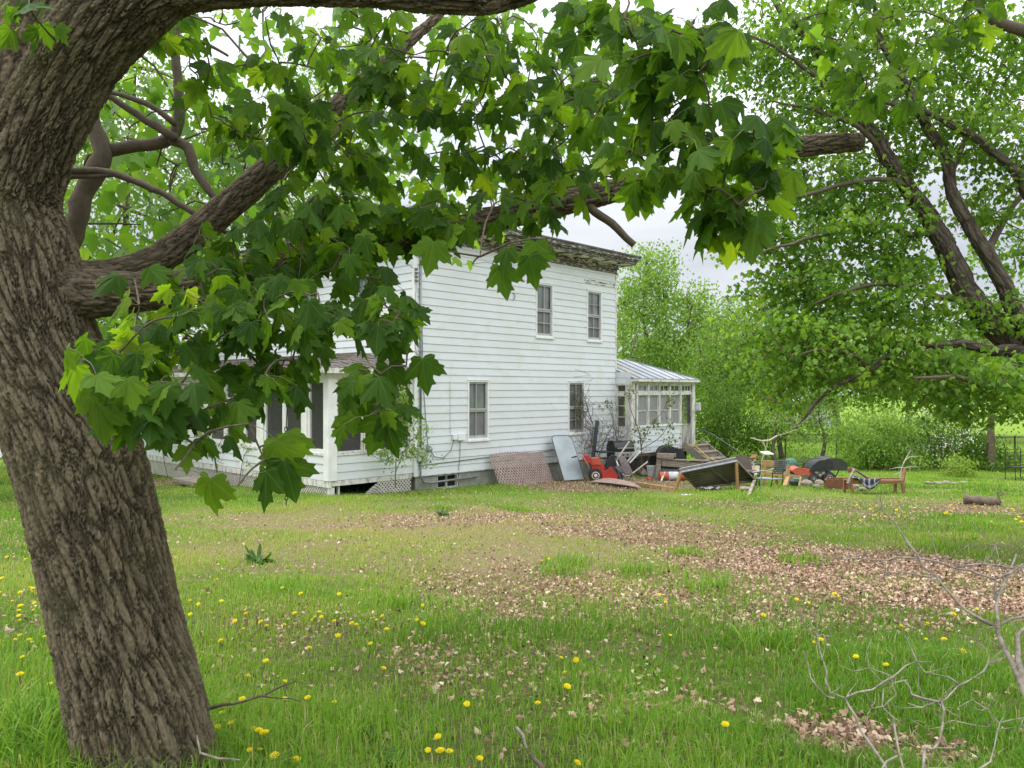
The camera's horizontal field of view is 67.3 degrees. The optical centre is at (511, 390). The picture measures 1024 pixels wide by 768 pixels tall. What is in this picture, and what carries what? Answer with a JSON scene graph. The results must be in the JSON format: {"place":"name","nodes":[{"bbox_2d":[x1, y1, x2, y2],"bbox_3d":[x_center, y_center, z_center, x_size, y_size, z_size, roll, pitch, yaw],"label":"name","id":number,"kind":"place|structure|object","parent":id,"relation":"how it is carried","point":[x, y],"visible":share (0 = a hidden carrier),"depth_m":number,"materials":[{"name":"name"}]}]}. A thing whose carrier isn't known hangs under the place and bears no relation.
{"place":"outdoors","nodes":[
{"label":"outdoors","id":0,"kind":"place"},
{"bbox_2d":[0,396,1023,767],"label":"lawn ground","id":1,"kind":"structure","parent":0,"point":[534,554],"depth_m":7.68,"materials":[{"name":"plant"}]},
{"bbox_2d":[0,663,132,767],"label":"tall grass","id":2,"kind":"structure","parent":1,"relation":"on","point":[48,703],"depth_m":3.43,"materials":[{"name":"plant"}]},
{"bbox_2d":[63,165,115,339],"bbox_3d":[-16.948,-3.960,23.989,8.199,13.759,7.501,0,0,28],"label":"broad tree","id":3,"kind":"object","parent":1,"relation":"on","point":[66,211],"depth_m":24.96,"materials":[{"name":"green plant"}]},
{"bbox_2d":[84,243,154,361],"bbox_3d":[-17.388,-1.535,29.887,8.701,10.148,7.092,0,0,0],"label":"broad tree","id":4,"kind":"object","parent":1,"relation":"on","point":[111,256],"depth_m":29.89,"materials":[{"name":"green plant"}]},
{"bbox_2d":[63,52,245,363],"bbox_3d":[-14.932,-5.389,29.883,10.962,16.955,7.401,0,0,0],"label":"broad tree","id":5,"kind":"object","parent":1,"relation":"on","point":[161,166],"visible":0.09,"depth_m":29.55,"materials":[{"name":"green plant"}]},
{"bbox_2d":[163,436,254,481],"bbox_3d":[-8.428,1.812,21.998,7.039,1.832,0.927,0,0,39],"label":"bramble","id":6,"kind":"object","parent":1,"relation":"on","point":[220,461],"visible":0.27,"depth_m":21.00,"materials":[{"name":"green plant"}]},
{"bbox_2d":[196,735,239,760],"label":"fallen twig","id":7,"kind":"object","parent":1,"relation":"on","point":[208,755],"visible":0.94,"depth_m":3.24,"materials":[{"name":"wood"}]},
{"bbox_2d":[148,91,304,339],"bbox_3d":[-12.610,-5.471,36.301,8.510,17.185,6.984,0,0,-22],"label":"broad tree","id":8,"kind":"object","parent":1,"relation":"on","point":[226,168],"visible":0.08,"depth_m":35.47,"materials":[{"name":"green plant"}]},
{"bbox_2d":[243,543,273,564],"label":"dock plant","id":9,"kind":"object","parent":1,"relation":"on","point":[251,556],"visible":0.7,"depth_m":8.91,"materials":[{"name":"green plant"}]},
{"bbox_2d":[209,681,308,709],"bbox_3d":[-1.231,1.486,3.760,0.500,0.102,0.120,0,0,-21],"label":"fallen twig","id":10,"kind":"object","parent":1,"relation":"on","point":[235,703],"visible":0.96,"depth_m":3.73,"materials":[{"name":"wood"}]},
{"bbox_2d":[259,729,268,755],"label":"dandelion","id":11,"kind":"object","parent":1,"relation":"on","point":[264,731],"visible":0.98,"depth_m":3.53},
{"bbox_2d":[242,11,415,241],"bbox_3d":[-9.776,-8.100,39.645,10.943,22.526,7.056,0,0,0],"label":"broad tree","id":12,"kind":"object","parent":1,"relation":"on","point":[355,135],"visible":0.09,"depth_m":39.39,"materials":[{"name":"green plant"}]},
{"bbox_2d":[357,723,384,744],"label":"seedling weed","id":13,"kind":"object","parent":1,"relation":"on","point":[376,737],"visible":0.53,"depth_m":3.75,"materials":[{"name":"green plant"}]},
{"bbox_2d":[374,739,416,767],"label":"plantain weed","id":14,"kind":"object","parent":1,"relation":"on","point":[391,753],"visible":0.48,"depth_m":3.48,"materials":[{"name":"green plant"}]},
{"bbox_2d":[371,385,443,487],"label":"box elder sapling","id":15,"kind":"object","parent":1,"relation":"on","point":[410,451],"visible":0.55,"depth_m":18.89,"materials":[{"name":"green plant"}]},
{"bbox_2d":[143,206,700,495],"bbox_3d":[-3.514,-0.925,27.499,13.460,8.750,16.841,0,0,44],"label":"farmhouse","id":16,"kind":"object","parent":1,"relation":"on","point":[508,382],"visible":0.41,"depth_m":22.36,"materials":[{"name":"white"}]},
{"bbox_2d":[193,381,202,439],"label":"porch window","id":17,"kind":"structure","parent":16,"relation":"in","point":[200,434],"depth_m":23.17,"materials":[{"name":"grey"}]},
{"bbox_2d":[209,387,224,442],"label":"porch window","id":18,"kind":"structure","parent":16,"relation":"in","point":[218,437],"depth_m":22.24,"materials":[{"name":"grey"}]},
{"bbox_2d":[225,384,239,444],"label":"porch window","id":19,"kind":"structure","parent":16,"relation":"in","point":[227,387],"depth_m":21.83,"materials":[{"name":"grey"}]},
{"bbox_2d":[244,416,256,446],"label":"porch window","id":20,"kind":"structure","parent":16,"relation":"in","point":[248,433],"depth_m":20.88,"materials":[{"name":"grey"}]},
{"bbox_2d":[264,391,283,440],"bbox_3d":[-6.157,0.622,20.020,1.050,1.797,0.090,0,0,44],"label":"porch window","id":21,"kind":"structure","parent":16,"relation":"in","point":[274,420],"depth_m":20.10,"materials":[{"name":"grey"}]},
{"bbox_2d":[284,403,301,432],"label":"porch window","id":22,"kind":"structure","parent":16,"relation":"in","point":[292,423],"depth_m":19.48,"materials":[{"name":"grey"}]},
{"bbox_2d":[307,379,322,453],"bbox_3d":[-4.697,0.622,18.616,0.800,1.797,0.090,0,0,44],"label":"porch window","id":23,"kind":"structure","parent":16,"relation":"in","point":[314,419],"depth_m":18.67,"materials":[{"name":"grey"}]},
{"bbox_2d":[337,379,362,453],"bbox_3d":[-3.959,0.622,18.664,0.080,1.797,0.760,0,0,44],"label":"porch window","id":24,"kind":"structure","parent":16,"relation":"in","point":[352,445],"depth_m":18.72,"materials":[{"name":"glass"}]},
{"bbox_2d":[356,275,368,326],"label":"window","id":25,"kind":"structure","parent":16,"relation":"in","point":[362,283],"depth_m":21.74,"materials":[{"name":"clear glass"}]},
{"bbox_2d":[363,396,387,451],"bbox_3d":[-3.411,0.622,19.234,0.080,1.797,0.780,0,0,44],"label":"porch window","id":26,"kind":"structure","parent":16,"relation":"in","point":[364,434],"depth_m":19.02,"materials":[{"name":"white paint"}]},
{"bbox_2d":[390,384,409,448],"bbox_3d":[-2.913,0.622,19.753,0.080,1.797,0.660,0,0,44],"label":"porch window","id":27,"kind":"structure","parent":16,"relation":"in","point":[407,437],"depth_m":19.89,"materials":[{"name":"white paint"}]},
{"bbox_2d":[467,379,489,441],"bbox_3d":[-0.967,0.570,21.648,0.129,1.740,0.850,0,0,44],"label":"window","id":28,"kind":"structure","parent":16,"relation":"in","point":[478,416],"depth_m":21.72,"materials":[{"name":"white glass"}]},
{"bbox_2d":[535,282,553,338],"bbox_3d":[0.987,-2.445,23.680,0.129,1.730,0.830,0,0,44],"label":"window","id":29,"kind":"structure","parent":16,"relation":"in","point":[544,315],"depth_m":23.72,"materials":[{"name":"white glass"}]},
{"bbox_2d":[568,381,585,434],"bbox_3d":[2.057,0.570,24.795,0.129,1.740,0.860,0,0,44],"label":"window","id":30,"kind":"structure","parent":16,"relation":"in","point":[574,384],"depth_m":24.80,"materials":[{"name":"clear glass"}]},
{"bbox_2d":[586,289,602,342],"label":"window","id":31,"kind":"structure","parent":16,"relation":"in","point":[594,321],"depth_m":25.51,"materials":[{"name":"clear glass"}]},
{"bbox_2d":[616,384,625,427],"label":"sunroom window","id":32,"kind":"structure","parent":16,"relation":"in","point":[620,402],"depth_m":26.25,"materials":[{"name":"glass"}]},
{"bbox_2d":[638,395,646,425],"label":"sunroom window","id":33,"kind":"structure","parent":16,"relation":"in","point":[642,399],"depth_m":26.48,"materials":[{"name":"glass"}]},
{"bbox_2d":[638,384,646,391],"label":"transom window","id":34,"kind":"structure","parent":16,"relation":"in","point":[641,387],"depth_m":26.47,"materials":[{"name":"glass"}]},
{"bbox_2d":[650,395,657,424],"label":"sunroom window","id":35,"kind":"structure","parent":16,"relation":"in","point":[653,398],"depth_m":26.97,"materials":[{"name":"glass"}]},
{"bbox_2d":[650,384,657,391],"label":"transom window","id":36,"kind":"structure","parent":16,"relation":"in","point":[653,387],"depth_m":26.97,"materials":[{"name":"glass"}]},
{"bbox_2d":[660,395,668,424],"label":"sunroom window","id":37,"kind":"structure","parent":16,"relation":"in","point":[663,398],"depth_m":27.43,"materials":[{"name":"glass"}]},
{"bbox_2d":[660,385,668,391],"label":"transom window","id":38,"kind":"structure","parent":16,"relation":"in","point":[663,388],"depth_m":27.46,"materials":[{"name":"glass"}]},
{"bbox_2d":[671,395,678,423],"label":"sunroom window","id":39,"kind":"structure","parent":16,"relation":"in","point":[674,410],"depth_m":28.00,"materials":[{"name":"glass"}]},
{"bbox_2d":[671,385,678,391],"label":"transom window","id":40,"kind":"structure","parent":16,"relation":"in","point":[675,388],"depth_m":27.94,"materials":[{"name":"glass"}]},
{"bbox_2d":[682,385,690,391],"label":"transom window","id":41,"kind":"structure","parent":16,"relation":"in","point":[685,388],"depth_m":28.53,"materials":[{"name":"glass"}]},
{"bbox_2d":[682,395,691,448],"bbox_3d":[6.426,1.170,28.483,0.060,2.000,0.750,0,0,44],"label":"sunroom door","id":42,"kind":"structure","parent":16,"relation":"in","point":[686,399],"depth_m":28.54,"materials":[{"name":"grey"}]},
{"bbox_2d":[695,430,738,451],"bbox_3d":[7.310,1.817,27.681,0.243,0.741,1.932,0,0,-39],"label":"cable","id":43,"kind":"object","parent":16,"relation":"attached to","point":[717,437],"visible":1,"depth_m":27.46,"materials":[{"name":"grey metal"}]},
{"bbox_2d":[435,747,444,767],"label":"dandelion","id":44,"kind":"object","parent":1,"relation":"on","point":[440,750],"visible":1,"depth_m":3.31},
{"bbox_2d":[433,507,452,516],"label":"plantain weed","id":45,"kind":"object","parent":1,"relation":"on","point":[442,511],"visible":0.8,"depth_m":13.94,"materials":[{"name":"green plant"}]},
{"bbox_2d":[463,701,469,724],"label":"dandelion","id":46,"kind":"object","parent":1,"relation":"on","point":[466,703],"visible":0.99,"depth_m":3.87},
{"bbox_2d":[0,0,1006,767],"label":"maple tree","id":47,"kind":"object","parent":1,"relation":"on","point":[86,410],"visible":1,"depth_m":3.27,"materials":[{"name":"green plant"}]},
{"bbox_2d":[284,219,305,504],"bbox_3d":[-0.860,-0.129,3.047,0.029,1.143,0.209,0,0,0],"label":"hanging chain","id":48,"kind":"object","parent":47,"relation":"hanging from","point":[291,351],"visible":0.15,"depth_m":3.03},
{"bbox_2d":[0,473,1023,767],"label":"fallen leaves","id":49,"kind":"object","parent":1,"relation":"on","point":[844,729],"depth_m":7.26,"materials":[{"name":"plant"}]},
{"bbox_2d":[489,451,553,484],"bbox_3d":[0.343,2.282,22.471,0.532,0.993,2.461,0,0,42],"label":"lattice panel","id":50,"kind":"object","parent":1,"relation":"on","point":[523,466],"visible":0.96,"depth_m":22.35,"materials":[{"name":"wood"}]},
{"bbox_2d":[515,726,527,748],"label":"fallen twig","id":51,"kind":"object","parent":1,"relation":"on","point":[519,731],"visible":1,"depth_m":3.50,"materials":[{"name":"wood"}]},
{"bbox_2d":[530,753,544,767],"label":"fallen twig","id":52,"kind":"object","parent":1,"relation":"on","point":[535,760],"visible":1,"depth_m":3.23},
{"bbox_2d":[551,435,584,480],"bbox_3d":[1.702,2.062,23.596,0.958,1.345,0.677,0,0,-40],"label":"glass table top","id":53,"kind":"object","parent":1,"relation":"on","point":[565,452],"visible":1,"depth_m":23.58,"materials":[{"name":"grey glass"}]},
{"bbox_2d":[590,420,598,468],"bbox_3d":[2.678,1.913,25.100,0.067,1.862,0.634,0,0,33],"label":"painted board","id":54,"kind":"object","parent":1,"relation":"on","point":[595,434],"visible":0.57,"depth_m":25.16,"materials":[{"name":"blue paint"}]},
{"bbox_2d":[571,454,623,480],"bbox_3d":[2.604,2.376,23.548,1.616,0.835,0.734,0,0,0],"label":"snow blower","id":55,"kind":"object","parent":1,"relation":"on","point":[598,470],"visible":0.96,"depth_m":23.30,"materials":[{"name":"metal"}]},
{"bbox_2d":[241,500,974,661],"bbox_3d":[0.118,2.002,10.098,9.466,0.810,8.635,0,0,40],"label":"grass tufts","id":56,"kind":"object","parent":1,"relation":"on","point":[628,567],"visible":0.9,"depth_m":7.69,"materials":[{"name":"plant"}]},
{"bbox_2d":[589,478,640,487],"bbox_3d":[3.012,2.616,21.846,1.092,0.186,3.819,0,0,-20],"label":"lattice panel","id":57,"kind":"object","parent":1,"relation":"on","point":[616,481],"visible":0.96,"depth_m":21.48,"materials":[{"name":"wood"}]},
{"bbox_2d":[595,440,635,476],"bbox_3d":[3.351,2.237,24.983,1.176,1.223,0.726,0,0,-20],"label":"gas grill","id":58,"kind":"object","parent":1,"relation":"on","point":[618,447],"visible":0.73,"depth_m":24.86,"materials":[{"name":"black metal"}]},
{"bbox_2d":[570,369,664,475],"bbox_3d":[3.278,1.244,25.063,3.623,3.817,1.075,0,0,-7],"label":"grape vine","id":59,"kind":"object","parent":1,"relation":"on","point":[588,423],"visible":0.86,"depth_m":24.83,"materials":[{"name":"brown plant"}]},
{"bbox_2d":[615,457,635,480],"bbox_3d":[3.301,2.341,22.617,0.280,0.748,0.755,0,0,-41],"label":"folding chair","id":60,"kind":"object","parent":1,"relation":"on","point":[625,467],"visible":0.91,"depth_m":22.61,"materials":[{"name":"grey plastic"}]},
{"bbox_2d":[598,385,681,467],"bbox_3d":[4.191,1.269,25.265,2.730,2.899,0.864,0,0,15],"label":"currant bush","id":61,"kind":"object","parent":1,"relation":"on","point":[654,422],"visible":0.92,"depth_m":25.22,"materials":[{"name":"green plant"}]},
{"bbox_2d":[617,296,675,365],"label":"broad tree","id":62,"kind":"object","parent":1,"relation":"on","point":[629,333],"visible":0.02,"depth_m":50.88,"materials":[{"name":"green plant"}]},
{"bbox_2d":[647,465,654,476],"bbox_3d":[4.493,2.624,24.820,0.316,0.360,0.327,0,0,0],"label":"bucket","id":63,"kind":"object","parent":1,"relation":"on","point":[650,469],"visible":0.69,"depth_m":24.71,"materials":[{"name":"white plastic"}]},
{"bbox_2d":[634,482,673,490],"bbox_3d":[3.877,2.630,21.050,0.090,0.152,1.974,0,0,-21],"label":"lumber plank","id":64,"kind":"object","parent":1,"relation":"on","point":[652,485],"visible":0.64,"depth_m":20.97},
{"bbox_2d":[612,237,697,384],"bbox_3d":[6.662,-2.175,37.918,5.524,10.637,6.296,0,0,0],"label":"ash tree","id":65,"kind":"object","parent":1,"relation":"on","point":[650,280],"visible":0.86,"depth_m":37.09,"materials":[{"name":"green plant"}]},
{"bbox_2d":[656,445,686,471],"bbox_3d":[5.545,2.399,26.650,1.014,0.962,0.610,0,0,0],"label":"gas grill","id":66,"kind":"object","parent":1,"relation":"on","point":[679,452],"visible":0.52,"depth_m":26.41,"materials":[{"name":"black metal"}]},
{"bbox_2d":[658,472,686,479],"bbox_3d":[4.946,2.638,23.614,0.849,0.270,0.266,0,0,0],"label":"traffic barrel","id":67,"kind":"object","parent":1,"relation":"on","point":[670,475],"visible":0.69,"depth_m":23.50,"materials":[{"name":"orange plastic"}]},
{"bbox_2d":[652,453,708,481],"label":"wooden platform","id":68,"kind":"structure","parent":1,"relation":"on","point":[670,461],"depth_m":23.85,"materials":[{"name":"brown wood"}]},
{"bbox_2d":[635,276,747,396],"bbox_3d":[9.319,-1.391,39.958,6.523,9.074,6.369,0,0,0],"label":"ash tree","id":69,"kind":"object","parent":1,"relation":"on","point":[694,306],"visible":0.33,"depth_m":39.26,"materials":[{"name":"green plant"}]},
{"bbox_2d":[681,439,727,462],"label":"wooden steps","id":70,"kind":"structure","parent":1,"relation":"on","point":[707,449],"depth_m":27.79,"materials":[{"name":"grey wood"}]},
{"bbox_2d":[673,457,756,495],"bbox_3d":[5.876,2.213,19.727,2.490,0.898,2.435,0,0,-35],"label":"overturned table","id":71,"kind":"object","parent":1,"relation":"on","point":[726,472],"visible":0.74,"depth_m":20.21,"materials":[{"name":"grey wood"}]},
{"bbox_2d":[721,721,729,744],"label":"dandelion","id":72,"kind":"object","parent":1,"relation":"on","point":[725,723],"visible":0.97,"depth_m":3.66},
{"bbox_2d":[685,338,774,433],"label":"broad tree","id":73,"kind":"object","parent":1,"relation":"on","point":[732,388],"visible":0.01,"depth_m":51.80,"materials":[{"name":"green plant"}]},
{"bbox_2d":[676,288,787,456],"bbox_3d":[9.588,-0.665,33.416,5.638,7.542,5.164,0,0,24],"label":"maple sapling","id":74,"kind":"object","parent":1,"relation":"on","point":[704,360],"visible":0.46,"depth_m":32.97,"materials":[{"name":"green plant"}]},
{"bbox_2d":[687,364,797,460],"bbox_3d":[8.957,1.018,30.525,5.039,4.132,3.707,0,0,0],"label":"lilac bush","id":75,"kind":"object","parent":1,"relation":"on","point":[718,423],"visible":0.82,"depth_m":30.08,"materials":[{"name":"green plant"}]},
{"bbox_2d":[736,455,760,485],"bbox_3d":[6.583,2.289,21.641,0.614,0.868,0.766,0,0,0],"label":"patio armchair","id":76,"kind":"object","parent":1,"relation":"on","point":[744,461],"visible":0.58,"depth_m":21.86,"materials":[{"name":"brown fabric"}]},
{"bbox_2d":[752,460,788,491],"bbox_3d":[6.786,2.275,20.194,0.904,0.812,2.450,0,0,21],"label":"metal patio chair","id":77,"kind":"object","parent":1,"relation":"on","point":[774,468],"visible":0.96,"depth_m":20.44,"materials":[{"name":"green"}]},
{"bbox_2d":[751,429,797,479],"bbox_3d":[8.175,2.014,24.008,1.386,1.598,0.605,0,0,22],"label":"broken limb","id":78,"kind":"object","parent":1,"relation":"on","point":[769,440],"visible":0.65,"depth_m":23.98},
{"bbox_2d":[761,460,801,485],"bbox_3d":[7.609,2.342,21.635,0.686,0.713,0.977,0,0,-26],"label":"wooden seat frame","id":79,"kind":"object","parent":1,"relation":"on","point":[765,463],"visible":0.71,"depth_m":21.75,"materials":[{"name":"wood"}]},
{"bbox_2d":[745,405,822,466],"bbox_3d":[10.352,1.831,29.397,2.962,2.563,2.850,0,0,0],"label":"box elder","id":80,"kind":"object","parent":1,"relation":"on","point":[793,422],"visible":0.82,"depth_m":29.33,"materials":[{"name":"green plant"}]},
{"bbox_2d":[721,280,853,439],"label":"broad tree","id":81,"kind":"object","parent":1,"relation":"on","point":[767,342],"depth_m":47.03,"materials":[{"name":"green plant"}]},
{"bbox_2d":[734,320,842,459],"bbox_3d":[11.775,-0.051,32.929,5.152,6.262,5.259,0,0,0],"label":"box elder","id":82,"kind":"object","parent":1,"relation":"on","point":[780,451],"visible":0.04,"depth_m":32.60,"materials":[{"name":"green plant"}]},
{"bbox_2d":[782,458,798,473],"bbox_3d":[8.554,2.438,23.445,0.532,0.704,0.558,0,0,0],"label":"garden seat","id":83,"kind":"object","parent":1,"relation":"on","point":[793,461],"visible":0.32,"depth_m":23.48,"materials":[{"name":"green plastic"}]},
{"bbox_2d":[789,478,798,485],"bbox_3d":[7.715,2.517,21.046,0.240,0.220,0.240,0,0,0],"label":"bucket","id":84,"kind":"object","parent":1,"relation":"on","point":[793,481],"visible":0.95,"depth_m":20.95,"materials":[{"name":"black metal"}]},
{"bbox_2d":[800,480,812,486],"bbox_3d":[7.988,2.558,20.861,0.321,0.246,0.282,0,0,0],"label":"field stone","id":85,"kind":"object","parent":1,"relation":"on","point":[805,483],"visible":0.73,"depth_m":20.77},
{"bbox_2d":[784,456,847,482],"bbox_3d":[9.039,2.379,23.002,1.758,0.773,1.012,0,0,0],"label":"riding mower","id":86,"kind":"object","parent":1,"relation":"on","point":[817,468],"visible":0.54,"depth_m":22.71,"materials":[{"name":"orange metal"}]},
{"bbox_2d":[789,382,865,455],"bbox_3d":[12.594,0.874,31.045,3.342,4.456,3.759,0,0,0],"label":"box elder","id":87,"kind":"object","parent":1,"relation":"on","point":[820,426],"visible":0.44,"depth_m":30.79,"materials":[{"name":"green plant"}]},
{"bbox_2d":[824,478,848,488],"bbox_3d":[8.547,2.459,20.227,0.823,0.260,0.430,0,0,0],"label":"planter box","id":88,"kind":"object","parent":1,"relation":"on","point":[831,483],"visible":0.71,"depth_m":20.01,"materials":[{"name":"wood"}]},
{"bbox_2d":[680,0,1023,434],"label":"maple tree","id":89,"kind":"object","parent":1,"relation":"on","point":[1002,332],"visible":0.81,"depth_m":9.69,"materials":[{"name":"green plant"}]},
{"bbox_2d":[786,304,924,431],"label":"broad tree","id":90,"kind":"object","parent":1,"relation":"on","point":[860,395],"visible":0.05,"depth_m":43.66,"materials":[{"name":"green plant"}]},
{"bbox_2d":[843,467,906,493],"bbox_3d":[8.905,2.226,18.887,1.506,0.666,0.454,0,0,0],"label":"wooden bench","id":91,"kind":"object","parent":1,"relation":"on","point":[852,481],"visible":0.89,"depth_m":18.75,"materials":[{"name":"brown wood"}]},
{"bbox_2d":[850,476,880,489],"bbox_3d":[8.673,2.248,18.869,0.922,0.325,0.502,0,0,0],"label":"plaid blanket","id":92,"kind":"object","parent":91,"relation":"on","point":[869,484],"visible":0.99,"depth_m":18.65,"materials":[{"name":"fabric"}]},
{"bbox_2d":[821,399,941,470],"bbox_3d":[13.599,1.884,28.432,4.169,3.174,3.489,0,0,0],"label":"honeysuckle bush","id":93,"kind":"object","parent":1,"relation":"on","point":[863,446],"visible":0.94,"depth_m":27.96,"materials":[{"name":"green plant"}]},
{"bbox_2d":[784,434,1023,467],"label":"chain link fence","id":94,"kind":"object","parent":1,"relation":"on","point":[1014,443],"visible":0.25,"depth_m":29.82,"materials":[{"name":"black metal"}]},
{"bbox_2d":[891,444,919,478],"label":"dead branch","id":95,"kind":"object","parent":1,"relation":"on","point":[903,464],"visible":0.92,"depth_m":20.45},
{"bbox_2d":[841,317,974,433],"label":"broad tree","id":96,"kind":"object","parent":1,"relation":"on","point":[882,400],"visible":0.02,"depth_m":45.62,"materials":[{"name":"green plant"}]},
{"bbox_2d":[796,495,1023,767],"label":"bare shrub","id":97,"kind":"object","parent":1,"relation":"on","point":[1018,669],"visible":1,"depth_m":2.53,"materials":[{"name":"grey plant"}]},
{"bbox_2d":[895,404,1005,469],"bbox_3d":[16.093,1.784,28.737,3.828,3.279,3.640,0,0,38],"label":"hawthorn bush","id":98,"kind":"object","parent":1,"relation":"on","point":[944,444],"visible":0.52,"depth_m":28.44,"materials":[{"name":"green plant"}]},
{"bbox_2d":[893,316,1022,435],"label":"broad tree","id":99,"kind":"object","parent":1,"relation":"on","point":[958,395],"visible":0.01,"depth_m":49.90,"materials":[{"name":"green plant"}]},
{"bbox_2d":[933,449,984,477],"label":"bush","id":100,"kind":"object","parent":1,"relation":"on","point":[963,467],"visible":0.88,"depth_m":25.37,"materials":[{"name":"green plant"}]},
{"bbox_2d":[907,282,1023,471],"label":"tree","id":101,"kind":"object","parent":1,"relation":"on","point":[990,449],"visible":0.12,"depth_m":27.56,"materials":[{"name":"green plant"}]},
{"bbox_2d":[949,430,1004,468],"bbox_3d":[17.158,2.404,28.556,2.074,1.875,2.130,0,0,29],"label":"spindle bush","id":102,"kind":"object","parent":1,"relation":"on","point":[975,450],"visible":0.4,"depth_m":28.38,"materials":[{"name":"green plant"}]},
{"bbox_2d":[963,493,1000,505],"bbox_3d":[9.562,2.255,15.668,0.269,0.242,0.670,0,0,-39],"label":"rotting log","id":103,"kind":"object","parent":1,"relation":"on","point":[980,499],"visible":0.94,"depth_m":15.62,"materials":[{"name":"wood"}]},
{"bbox_2d":[949,271,1023,401],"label":"broad tree","id":104,"kind":"object","parent":1,"relation":"on","point":[1002,310],"depth_m":44.44,"materials":[{"name":"green plant"}]},
{"bbox_2d":[954,445,1023,471],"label":"honeysuckle bush","id":105,"kind":"object","parent":1,"relation":"on","point":[1013,459],"visible":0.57,"depth_m":27.73,"materials":[{"name":"green plant"}]},
{"bbox_2d":[1004,449,1023,479],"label":"deck chair","id":106,"kind":"object","parent":1,"relation":"on","point":[1015,466],"visible":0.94,"depth_m":24.35,"materials":[{"name":"black metal"}]},
{"bbox_2d":[63,0,1023,394],"label":"sky","id":107,"kind":"structure","parent":0,"point":[657,226],"materials":[{"name":"white"}]},
{"bbox_2d":[750,459,760,481],"bbox_3d":[7.181,2.395,22.759,0.461,0.739,0.331,0,0,0],"label":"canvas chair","id":108,"kind":"object","parent":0,"point":[757,467],"visible":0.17,"depth_m":22.79,"materials":[{"name":"fabric"}]},
{"bbox_2d":[773,399,839,427],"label":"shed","id":109,"kind":"structure","parent":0,"point":[810,416],"depth_m":62.00,"materials":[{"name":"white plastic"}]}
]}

